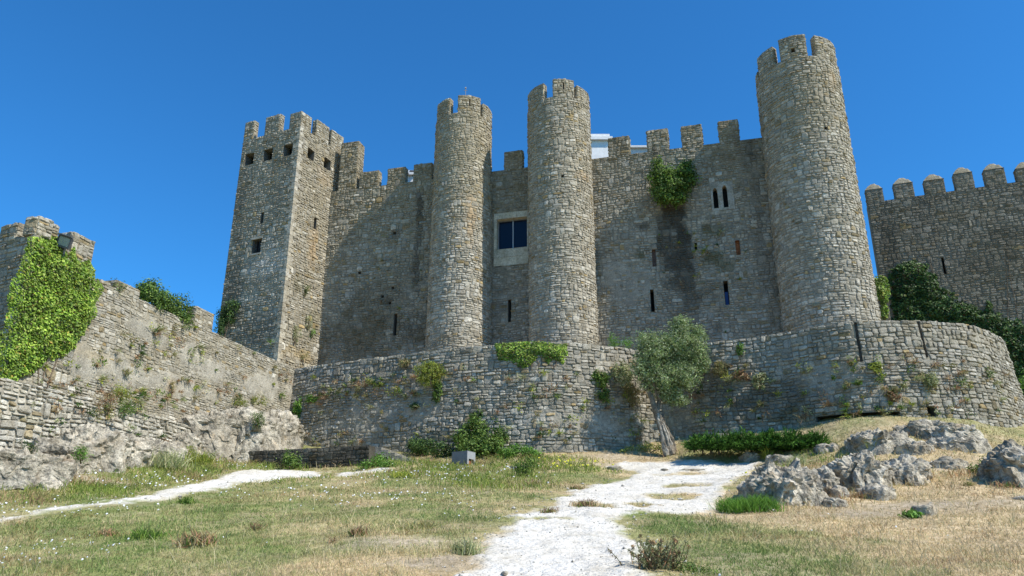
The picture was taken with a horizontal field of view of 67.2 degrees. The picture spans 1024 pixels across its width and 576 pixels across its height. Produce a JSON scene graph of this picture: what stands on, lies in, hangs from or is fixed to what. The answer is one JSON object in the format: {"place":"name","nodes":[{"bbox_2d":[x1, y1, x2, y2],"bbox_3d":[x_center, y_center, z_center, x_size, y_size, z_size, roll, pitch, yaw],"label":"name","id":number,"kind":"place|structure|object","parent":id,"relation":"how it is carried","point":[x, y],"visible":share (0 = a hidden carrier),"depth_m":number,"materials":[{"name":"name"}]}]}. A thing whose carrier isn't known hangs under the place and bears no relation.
{"place":"outdoors","nodes":[
{"label":"outdoors","id":0,"kind":"place"},
{"bbox_2d":[0,458,764,575],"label":"path","id":1,"kind":"structure","parent":0,"point":[588,535],"depth_m":16.61,"materials":[{"name":"gravel"}]},
{"bbox_2d":[1,466,745,575],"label":"pebbles","id":2,"kind":"object","parent":1,"relation":"on","point":[513,507],"visible":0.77,"depth_m":16.67,"materials":[{"name":"stone"}]},
{"bbox_2d":[0,412,1023,575],"bbox_3d":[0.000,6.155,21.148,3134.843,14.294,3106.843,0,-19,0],"label":"ground","id":3,"kind":"structure","parent":0,"point":[875,420],"depth_m":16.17,"materials":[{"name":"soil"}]},
{"bbox_2d":[0,446,75,490],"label":"rock","id":4,"kind":"object","parent":3,"relation":"on","point":[18,468],"visible":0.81,"depth_m":19.62,"materials":[{"name":"stone"}]},
{"bbox_2d":[71,444,91,465],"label":"weed clump","id":5,"kind":"object","parent":4,"relation":"on","point":[80,455],"visible":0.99,"depth_m":21.19,"materials":[{"name":"green plant"}]},
{"bbox_2d":[0,216,95,392],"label":"turret","id":6,"kind":"object","parent":3,"relation":"on","point":[15,236],"visible":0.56,"depth_m":24.64,"materials":[{"name":"stone"}]},
{"bbox_2d":[0,226,103,388],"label":"ivy","id":7,"kind":"object","parent":6,"relation":"attached to","point":[72,339],"visible":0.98,"depth_m":24.34,"materials":[{"name":"green plant"}]},
{"bbox_2d":[56,232,73,256],"bbox_3d":[-14.588,-1.427,25.103,0.702,0.731,0.428,0,-19,0],"label":"floodlight","id":8,"kind":"object","parent":6,"relation":"attached to","point":[64,242],"visible":0.97,"depth_m":25.05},
{"bbox_2d":[37,479,64,489],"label":"rock","id":9,"kind":"object","parent":3,"relation":"on","point":[56,484],"visible":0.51,"depth_m":19.51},
{"bbox_2d":[20,437,100,474],"bbox_3d":[-12.932,5.225,21.891,2.150,1.815,2.895,0,-19,0],"label":"rock","id":10,"kind":"object","parent":3,"relation":"on","point":[54,447],"visible":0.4,"depth_m":21.60,"materials":[{"name":"stone"}]},
{"bbox_2d":[0,378,191,449],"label":"rubble wall","id":11,"kind":"structure","parent":3,"relation":"on","point":[22,418],"depth_m":22.90,"materials":[{"name":"stone"}]},
{"bbox_2d":[28,385,187,445],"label":"wall weeds","id":12,"kind":"object","parent":11,"relation":"on","point":[109,408],"depth_m":25.90,"materials":[{"name":"green plant"}]},
{"bbox_2d":[100,385,118,410],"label":"weed clump","id":13,"kind":"object","parent":11,"relation":"on","point":[109,400],"visible":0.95,"depth_m":25.16,"materials":[{"name":"brown plant"}]},
{"bbox_2d":[110,383,133,404],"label":"weed clump","id":14,"kind":"object","parent":11,"relation":"on","point":[123,392],"visible":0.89,"depth_m":25.80,"materials":[{"name":"green plant"}]},
{"bbox_2d":[115,398,138,420],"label":"weed clump","id":15,"kind":"object","parent":11,"relation":"on","point":[121,412],"visible":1,"depth_m":25.06,"materials":[{"name":"green plant"}]},
{"bbox_2d":[56,422,135,472],"bbox_3d":[-12.678,5.476,23.418,2.250,2.630,3.170,0,-19,0],"label":"rock","id":16,"kind":"object","parent":3,"relation":"on","point":[116,449],"visible":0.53,"depth_m":22.86,"materials":[{"name":"stone"}]},
{"bbox_2d":[92,526,121,536],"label":"weed clump","id":17,"kind":"object","parent":3,"relation":"on","point":[109,531],"visible":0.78,"depth_m":13.87,"materials":[{"name":"beige plant"}]},
{"bbox_2d":[125,433,160,467],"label":"rock","id":18,"kind":"object","parent":3,"relation":"on","point":[144,447],"visible":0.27,"depth_m":24.47,"materials":[{"name":"stone"}]},
{"bbox_2d":[113,525,175,539],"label":"weed clump","id":19,"kind":"object","parent":3,"relation":"on","point":[140,533],"visible":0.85,"depth_m":13.40,"materials":[{"name":"green plant"}]},
{"bbox_2d":[147,443,196,470],"bbox_3d":[-11.151,5.459,24.760,2.181,1.046,2.235,0,-19,0],"label":"weed clump","id":20,"kind":"object","parent":3,"relation":"on","point":[170,461],"visible":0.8,"depth_m":24.64,"materials":[{"name":"green plant"}]},
{"bbox_2d":[154,439,192,462],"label":"rock","id":21,"kind":"object","parent":3,"relation":"on","point":[179,447],"visible":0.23,"depth_m":26.13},
{"bbox_2d":[66,277,294,420],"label":"curtain wall","id":22,"kind":"structure","parent":3,"relation":"on","point":[129,310],"depth_m":30.27,"materials":[{"name":"stone"}]},
{"bbox_2d":[131,277,178,311],"bbox_3d":[-14.243,0.321,30.655,1.875,1.595,1.659,0,-19,0],"label":"bush","id":23,"kind":"object","parent":22,"relation":"on","point":[150,292],"visible":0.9,"depth_m":30.32,"materials":[{"name":"green plant"}]},
{"bbox_2d":[37,322,296,406],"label":"wall weeds","id":24,"kind":"object","parent":22,"relation":"attached to","point":[127,371],"depth_m":29.93,"materials":[{"name":"green plant"}]},
{"bbox_2d":[161,292,196,329],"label":"bush","id":25,"kind":"object","parent":22,"relation":"on","point":[177,310],"visible":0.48,"depth_m":31.84,"materials":[{"name":"green plant"}]},
{"bbox_2d":[171,432,206,457],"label":"rock","id":26,"kind":"object","parent":3,"relation":"on","point":[188,439],"visible":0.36,"depth_m":28.79,"materials":[{"name":"stone"}]},
{"bbox_2d":[165,523,226,547],"bbox_3d":[-5.168,4.071,12.602,0.900,0.438,0.917,11,-22,-29],"label":"weed clump","id":27,"kind":"object","parent":3,"relation":"on","point":[208,539],"visible":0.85,"depth_m":12.49,"materials":[{"name":"beige plant"}]},
{"bbox_2d":[184,447,222,466],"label":"weed clump","id":28,"kind":"object","parent":3,"relation":"on","point":[203,458],"visible":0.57,"depth_m":26.52,"materials":[{"name":"green plant"}]},
{"bbox_2d":[174,409,239,461],"bbox_3d":[-12.450,6.327,31.243,3.135,2.791,3.308,0,-19,0],"label":"rock","id":29,"kind":"object","parent":3,"relation":"on","point":[214,430],"visible":0.51,"depth_m":30.30,"materials":[{"name":"stone"}]},
{"bbox_2d":[221,405,287,462],"bbox_3d":[-11.095,6.867,32.418,3.352,3.733,3.761,0,-19,0],"label":"rock","id":30,"kind":"object","parent":3,"relation":"on","point":[269,435],"visible":0.44,"depth_m":31.37,"materials":[{"name":"stone"}]},
{"bbox_2d":[248,410,266,428],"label":"weed clump","id":31,"kind":"object","parent":30,"relation":"on","point":[258,417],"visible":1,"depth_m":31.10,"materials":[{"name":"green plant"}]},
{"bbox_2d":[276,408,305,448],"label":"rock","id":32,"kind":"object","parent":3,"relation":"on","point":[294,434],"visible":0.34,"depth_m":33.95,"materials":[{"name":"stone"}]},
{"bbox_2d":[276,448,307,469],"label":"shrub","id":33,"kind":"object","parent":3,"relation":"on","point":[290,461],"visible":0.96,"depth_m":29.26,"materials":[{"name":"green plant"}]},
{"bbox_2d":[248,445,374,467],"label":"wall","id":34,"kind":"structure","parent":3,"relation":"on","point":[322,456],"depth_m":29.55,"materials":[{"name":"stone"}]},
{"bbox_2d":[346,524,368,535],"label":"weed clump","id":35,"kind":"object","parent":3,"relation":"on","point":[357,529],"visible":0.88,"depth_m":13.34,"materials":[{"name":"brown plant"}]},
{"bbox_2d":[353,451,398,469],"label":"shrub","id":36,"kind":"object","parent":3,"relation":"on","point":[379,463],"visible":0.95,"depth_m":28.47,"materials":[{"name":"green plant"}]},
{"bbox_2d":[375,447,414,461],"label":"steps","id":37,"kind":"structure","parent":3,"relation":"on","point":[392,454],"depth_m":29.83,"materials":[{"name":"stone"}]},
{"bbox_2d":[406,519,440,529],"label":"weed clump","id":38,"kind":"object","parent":3,"relation":"on","point":[422,523],"visible":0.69,"depth_m":14.38,"materials":[{"name":"beige plant"}]},
{"bbox_2d":[405,435,456,457],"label":"shrub","id":39,"kind":"object","parent":3,"relation":"on","point":[416,445],"visible":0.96,"depth_m":33.82,"materials":[{"name":"green plant"}]},
{"bbox_2d":[0,437,875,507],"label":"tall grass","id":40,"kind":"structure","parent":3,"relation":"on","point":[105,487],"depth_m":24.61,"materials":[{"name":"plant"}]},
{"bbox_2d":[0,456,896,575],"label":"daisies","id":41,"kind":"object","parent":3,"relation":"on","point":[719,574],"visible":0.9,"depth_m":20.33,"materials":[{"name":"white plant"}]},
{"bbox_2d":[452,451,474,464],"bbox_3d":[-1.940,6.853,30.930,0.947,0.521,0.686,-14,-23,35],"label":"grey box","id":42,"kind":"object","parent":3,"relation":"on","point":[464,457],"visible":0.74,"depth_m":30.66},
{"bbox_2d":[451,536,490,555],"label":"weed clump","id":43,"kind":"object","parent":3,"relation":"on","point":[468,548],"visible":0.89,"depth_m":11.70,"materials":[{"name":"green plant"}]},
{"bbox_2d":[450,414,509,458],"bbox_3d":[-1.491,6.452,33.094,2.853,2.283,2.038,-7,-20,19],"label":"shrub","id":44,"kind":"object","parent":3,"relation":"on","point":[480,445],"visible":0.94,"depth_m":32.96,"materials":[{"name":"green plant"}]},
{"bbox_2d":[495,442,548,458],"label":"shrub","id":45,"kind":"object","parent":3,"relation":"on","point":[506,452],"visible":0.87,"depth_m":32.08,"materials":[{"name":"green plant"}]},
{"bbox_2d":[510,453,541,475],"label":"shrub","id":46,"kind":"object","parent":3,"relation":"on","point":[528,464],"visible":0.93,"depth_m":27.48,"materials":[{"name":"green plant"}]},
{"bbox_2d":[569,497,604,507],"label":"weed clump","id":47,"kind":"object","parent":3,"relation":"on","point":[582,503],"visible":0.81,"depth_m":17.72,"materials":[{"name":"beige plant"}]},
{"bbox_2d":[617,439,661,453],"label":"shrub","id":48,"kind":"object","parent":3,"relation":"on","point":[649,447],"visible":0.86,"depth_m":33.25,"materials":[{"name":"green plant"}]},
{"bbox_2d":[607,534,690,570],"bbox_3d":[1.899,3.514,10.200,1.008,0.509,0.778,-17,-25,41],"label":"thistle bush","id":49,"kind":"object","parent":3,"relation":"on","point":[660,559],"visible":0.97,"depth_m":10.08,"materials":[{"name":"green plant"}]},
{"bbox_2d":[290,320,1023,452],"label":"retaining wall","id":50,"kind":"structure","parent":3,"relation":"on","point":[778,357],"depth_m":34.00,"materials":[{"name":"stone"}]},
{"bbox_2d":[291,395,301,417],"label":"wall plant","id":51,"kind":"object","parent":50,"relation":"attached to","point":[296,410],"depth_m":38.88,"materials":[{"name":"green plant"}]},
{"bbox_2d":[411,360,444,388],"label":"wall plant","id":52,"kind":"object","parent":50,"relation":"attached to","point":[424,370],"depth_m":35.84,"materials":[{"name":"green plant"}]},
{"bbox_2d":[431,381,442,402],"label":"wall plant","id":53,"kind":"object","parent":50,"relation":"attached to","point":[435,396],"depth_m":35.54,"materials":[{"name":"green plant"}]},
{"bbox_2d":[494,341,567,368],"bbox_3d":[0.847,3.025,35.061,3.441,1.356,0.575,-2,-19,7],"label":"ivy","id":54,"kind":"object","parent":50,"relation":"attached to","point":[529,352],"visible":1,"depth_m":35.02,"materials":[{"name":"green plant"}]},
{"bbox_2d":[590,369,610,389],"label":"wall plant","id":55,"kind":"object","parent":50,"relation":"attached to","point":[603,377],"depth_m":34.78,"materials":[{"name":"green plant"}]},
{"bbox_2d":[594,386,611,404],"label":"wall plant","id":56,"kind":"object","parent":50,"relation":"attached to","point":[607,396],"depth_m":34.52,"materials":[{"name":"green plant"}]},
{"bbox_2d":[607,333,633,347],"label":"weeds","id":57,"kind":"object","parent":50,"relation":"on","point":[626,343],"visible":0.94,"depth_m":37.60,"materials":[{"name":"green plant"}]},
{"bbox_2d":[608,358,633,387],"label":"wall plant","id":58,"kind":"object","parent":50,"relation":"attached to","point":[621,368],"depth_m":35.04,"materials":[{"name":"green plant"}]},
{"bbox_2d":[621,382,643,408],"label":"wall plant","id":59,"kind":"object","parent":50,"relation":"attached to","point":[633,392],"depth_m":35.12,"materials":[{"name":"green plant"}]},
{"bbox_2d":[306,352,1012,447],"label":"wall weeds","id":60,"kind":"object","parent":50,"relation":"on","point":[808,368],"depth_m":33.52,"materials":[{"name":"green plant"}]},
{"bbox_2d":[710,360,729,376],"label":"wall plant","id":61,"kind":"object","parent":50,"relation":"attached to","point":[720,365],"depth_m":34.37,"materials":[{"name":"green plant"}]},
{"bbox_2d":[731,370,754,380],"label":"wall plant","id":62,"kind":"object","parent":50,"relation":"attached to","point":[744,375],"depth_m":33.87,"materials":[{"name":"brown plant"}]},
{"bbox_2d":[751,372,772,390],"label":"wall plant","id":63,"kind":"object","parent":50,"relation":"attached to","point":[759,377],"depth_m":33.37,"materials":[{"name":"green plant"}]},
{"bbox_2d":[868,359,884,374],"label":"wall plant","id":64,"kind":"object","parent":50,"relation":"attached to","point":[877,365],"depth_m":30.97,"materials":[{"name":"green plant"}]},
{"bbox_2d":[883,388,901,402],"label":"wall plant","id":65,"kind":"object","parent":50,"relation":"attached to","point":[894,397],"depth_m":30.41,"materials":[{"name":"brown plant"}]},
{"bbox_2d":[920,371,940,389],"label":"wall plant","id":66,"kind":"object","parent":50,"relation":"attached to","point":[932,380],"depth_m":30.64,"materials":[{"name":"green plant"}]},
{"bbox_2d":[627,313,712,456],"bbox_3d":[6.951,4.130,33.636,3.839,6.425,2.583,0,-19,0],"label":"olive tree","id":67,"kind":"object","parent":3,"relation":"on","point":[652,372],"visible":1,"depth_m":33.46,"materials":[{"name":"green plant"}]},
{"bbox_2d":[671,561,721,574],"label":"weed clump","id":68,"kind":"object","parent":3,"relation":"on","point":[692,568],"visible":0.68,"depth_m":10.03,"materials":[{"name":"green plant"}]},
{"bbox_2d":[704,492,786,513],"bbox_3d":[5.354,4.972,17.830,1.890,0.642,1.890,0,-19,0],"label":"tussock","id":69,"kind":"object","parent":3,"relation":"on","point":[751,503],"visible":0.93,"depth_m":17.42,"materials":[{"name":"green plant"}]},
{"bbox_2d":[738,452,759,461],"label":"rock","id":70,"kind":"object","parent":3,"relation":"on","point":[748,456],"visible":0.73,"depth_m":29.73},
{"bbox_2d":[681,426,831,453],"bbox_3d":[9.508,5.953,30.206,5.828,1.243,2.426,-6,-20,17],"label":"juniper hedge","id":71,"kind":"object","parent":3,"relation":"on","point":[776,441],"visible":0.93,"depth_m":29.65,"materials":[{"name":"green plant"}]},
{"bbox_2d":[736,457,821,506],"bbox_3d":[6.612,5.517,19.083,1.971,2.521,2.660,0,-19,0],"label":"rock","id":72,"kind":"object","parent":3,"relation":"on","point":[794,480],"visible":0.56,"depth_m":18.46,"materials":[{"name":"stone"}]},
{"bbox_2d":[765,454,793,464],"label":"rock","id":73,"kind":"object","parent":3,"relation":"on","point":[774,458],"visible":0.36,"depth_m":28.04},
{"bbox_2d":[777,452,814,466],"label":"weed clump","id":74,"kind":"object","parent":3,"relation":"on","point":[802,462],"visible":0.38,"depth_m":26.22,"materials":[{"name":"beige plant"}]},
{"bbox_2d":[811,480,827,505],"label":"rock","id":75,"kind":"object","parent":3,"relation":"on","point":[821,494],"visible":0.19,"depth_m":18.27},
{"bbox_2d":[813,442,839,453],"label":"rock","id":76,"kind":"object","parent":3,"relation":"on","point":[825,446],"visible":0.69,"depth_m":27.90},
{"bbox_2d":[816,465,839,494],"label":"rock","id":77,"kind":"object","parent":3,"relation":"on","point":[829,479],"visible":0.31,"depth_m":19.71,"materials":[{"name":"stone"}]},
{"bbox_2d":[822,497,848,506],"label":"rock","id":78,"kind":"object","parent":3,"relation":"on","point":[828,501],"visible":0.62,"depth_m":17.87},
{"bbox_2d":[829,484,850,497],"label":"rock","id":79,"kind":"object","parent":3,"relation":"on","point":[834,488],"visible":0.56,"depth_m":19.11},
{"bbox_2d":[697,423,1015,509],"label":"dry grass","id":80,"kind":"structure","parent":3,"relation":"on","point":[951,476],"depth_m":21.59,"materials":[{"name":"plant"}]},
{"bbox_2d":[822,450,892,491],"bbox_3d":[9.258,5.487,20.746,1.682,2.137,2.263,0,-19,0],"label":"rock","id":81,"kind":"object","parent":3,"relation":"on","point":[862,468],"visible":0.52,"depth_m":20.10,"materials":[{"name":"stone"}]},
{"bbox_2d":[856,483,896,500],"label":"rock","id":82,"kind":"object","parent":3,"relation":"on","point":[883,492],"visible":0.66,"depth_m":18.75,"materials":[{"name":"stone"}]},
{"bbox_2d":[844,427,914,455],"bbox_3d":[12.810,5.779,26.892,2.441,1.793,2.497,0,-19,0],"label":"rock","id":83,"kind":"object","parent":3,"relation":"on","point":[857,441],"visible":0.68,"depth_m":26.24,"materials":[{"name":"stone"}]},
{"bbox_2d":[881,454,932,486],"bbox_3d":[10.544,5.394,21.163,1.861,1.624,1.937,0,-19,0],"label":"rock","id":84,"kind":"object","parent":3,"relation":"on","point":[902,468],"visible":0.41,"depth_m":20.47,"materials":[{"name":"stone"}]},
{"bbox_2d":[897,507,923,518],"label":"weed clump","id":85,"kind":"object","parent":3,"relation":"on","point":[912,514],"visible":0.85,"depth_m":16.16,"materials":[{"name":"green plant"}]},
{"bbox_2d":[894,440,935,454],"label":"rock","id":86,"kind":"object","parent":3,"relation":"on","point":[922,447],"visible":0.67,"depth_m":25.47,"materials":[{"name":"stone"}]},
{"bbox_2d":[892,418,949,436],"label":"rock","id":87,"kind":"object","parent":3,"relation":"on","point":[913,427],"visible":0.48,"depth_m":27.90,"materials":[{"name":"stone"}]},
{"bbox_2d":[910,502,937,515],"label":"rock","id":88,"kind":"object","parent":3,"relation":"on","point":[922,508],"visible":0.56,"depth_m":16.48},
{"bbox_2d":[929,456,968,468],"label":"rock","id":89,"kind":"object","parent":3,"relation":"on","point":[948,460],"visible":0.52,"depth_m":23.32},
{"bbox_2d":[920,422,983,439],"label":"rock","id":90,"kind":"object","parent":3,"relation":"on","point":[951,429],"visible":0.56,"depth_m":26.95,"materials":[{"name":"stone"}]},
{"bbox_2d":[926,436,991,453],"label":"rock","id":91,"kind":"object","parent":3,"relation":"on","point":[971,443],"visible":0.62,"depth_m":25.82,"materials":[{"name":"stone"}]},
{"bbox_2d":[976,438,1023,488],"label":"rock","id":92,"kind":"object","parent":3,"relation":"on","point":[1004,460],"visible":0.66,"depth_m":19.98,"materials":[{"name":"stone"}]},
{"bbox_2d":[0,0,1023,332],"label":"sky","id":93,"kind":"structure","parent":0,"point":[122,122],"materials":[{"name":"blue"}]},
{"bbox_2d":[591,134,612,158],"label":"white building","id":94,"kind":"structure","parent":0,"point":[599,145],"depth_m":56.95,"materials":[{"name":"paint"}]},
{"bbox_2d":[630,145,646,153],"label":"white building","id":95,"kind":"structure","parent":0,"point":[638,148],"depth_m":56.84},
{"label":"terrace ground","id":96,"kind":"structure","parent":0,"visible":0},
{"bbox_2d":[217,111,343,368],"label":"square tower","id":97,"kind":"structure","parent":96,"relation":"on","point":[288,181],"depth_m":49.91,"materials":[{"name":"stone"}]},
{"bbox_2d":[213,299,240,336],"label":"bush","id":98,"kind":"object","parent":97,"relation":"attached to","point":[225,316],"visible":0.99,"depth_m":47.95,"materials":[{"name":"green plant"}]},
{"bbox_2d":[251,238,261,253],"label":"window","id":99,"kind":"structure","parent":97,"relation":"in","point":[256,245],"depth_m":49.84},
{"bbox_2d":[318,141,433,364],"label":"curtain wall","id":100,"kind":"structure","parent":96,"relation":"on","point":[359,321],"depth_m":50.33,"materials":[{"name":"stone"}]},
{"bbox_2d":[425,95,492,351],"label":"round tower","id":101,"kind":"structure","parent":96,"relation":"on","point":[459,306],"depth_m":47.20,"materials":[{"name":"stone"}]},
{"bbox_2d":[491,150,529,344],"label":"curtain wall","id":102,"kind":"structure","parent":96,"relation":"on","point":[510,279],"depth_m":48.12,"materials":[{"name":"stone"}]},
{"bbox_2d":[498,219,526,248],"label":"window","id":103,"kind":"structure","parent":102,"relation":"in","point":[511,233],"depth_m":48.84,"materials":[{"name":"blue glass"}]},
{"bbox_2d":[527,78,598,344],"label":"round tower","id":104,"kind":"structure","parent":96,"relation":"on","point":[562,304],"depth_m":45.54,"materials":[{"name":"stone"}]},
{"bbox_2d":[592,119,782,349],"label":"curtain wall","id":105,"kind":"structure","parent":96,"relation":"on","point":[637,289],"depth_m":45.33,"materials":[{"name":"stone"}]},
{"bbox_2d":[375,229,745,332],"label":"wall weeds","id":106,"kind":"object","parent":105,"relation":"attached to","point":[679,242],"depth_m":44.97,"materials":[{"name":"green plant"}]},
{"bbox_2d":[645,155,701,209],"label":"bush","id":107,"kind":"object","parent":105,"relation":"attached to","point":[670,182],"visible":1,"depth_m":45.67,"materials":[{"name":"green plant"}]},
{"bbox_2d":[755,34,880,332],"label":"round tower","id":108,"kind":"structure","parent":96,"relation":"on","point":[824,273],"depth_m":41.74,"materials":[{"name":"stone"}]},
{"bbox_2d":[875,278,890,320],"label":"wall stub","id":109,"kind":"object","parent":96,"relation":"on","point":[887,319],"depth_m":43.30,"materials":[{"name":"stone"}]},
{"bbox_2d":[874,275,890,319],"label":"ivy","id":110,"kind":"object","parent":109,"relation":"attached to","point":[886,296],"visible":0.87,"depth_m":43.42,"materials":[{"name":"green plant"}]},
{"bbox_2d":[864,162,1023,385],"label":"curtain wall","id":111,"kind":"structure","parent":96,"relation":"on","point":[965,235],"depth_m":50.05,"materials":[{"name":"stone"}]},
{"bbox_2d":[888,249,1023,395],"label":"ivy","id":112,"kind":"object","parent":111,"relation":"attached to","point":[1015,333],"visible":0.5,"depth_m":48.96,"materials":[{"name":"green plant"}]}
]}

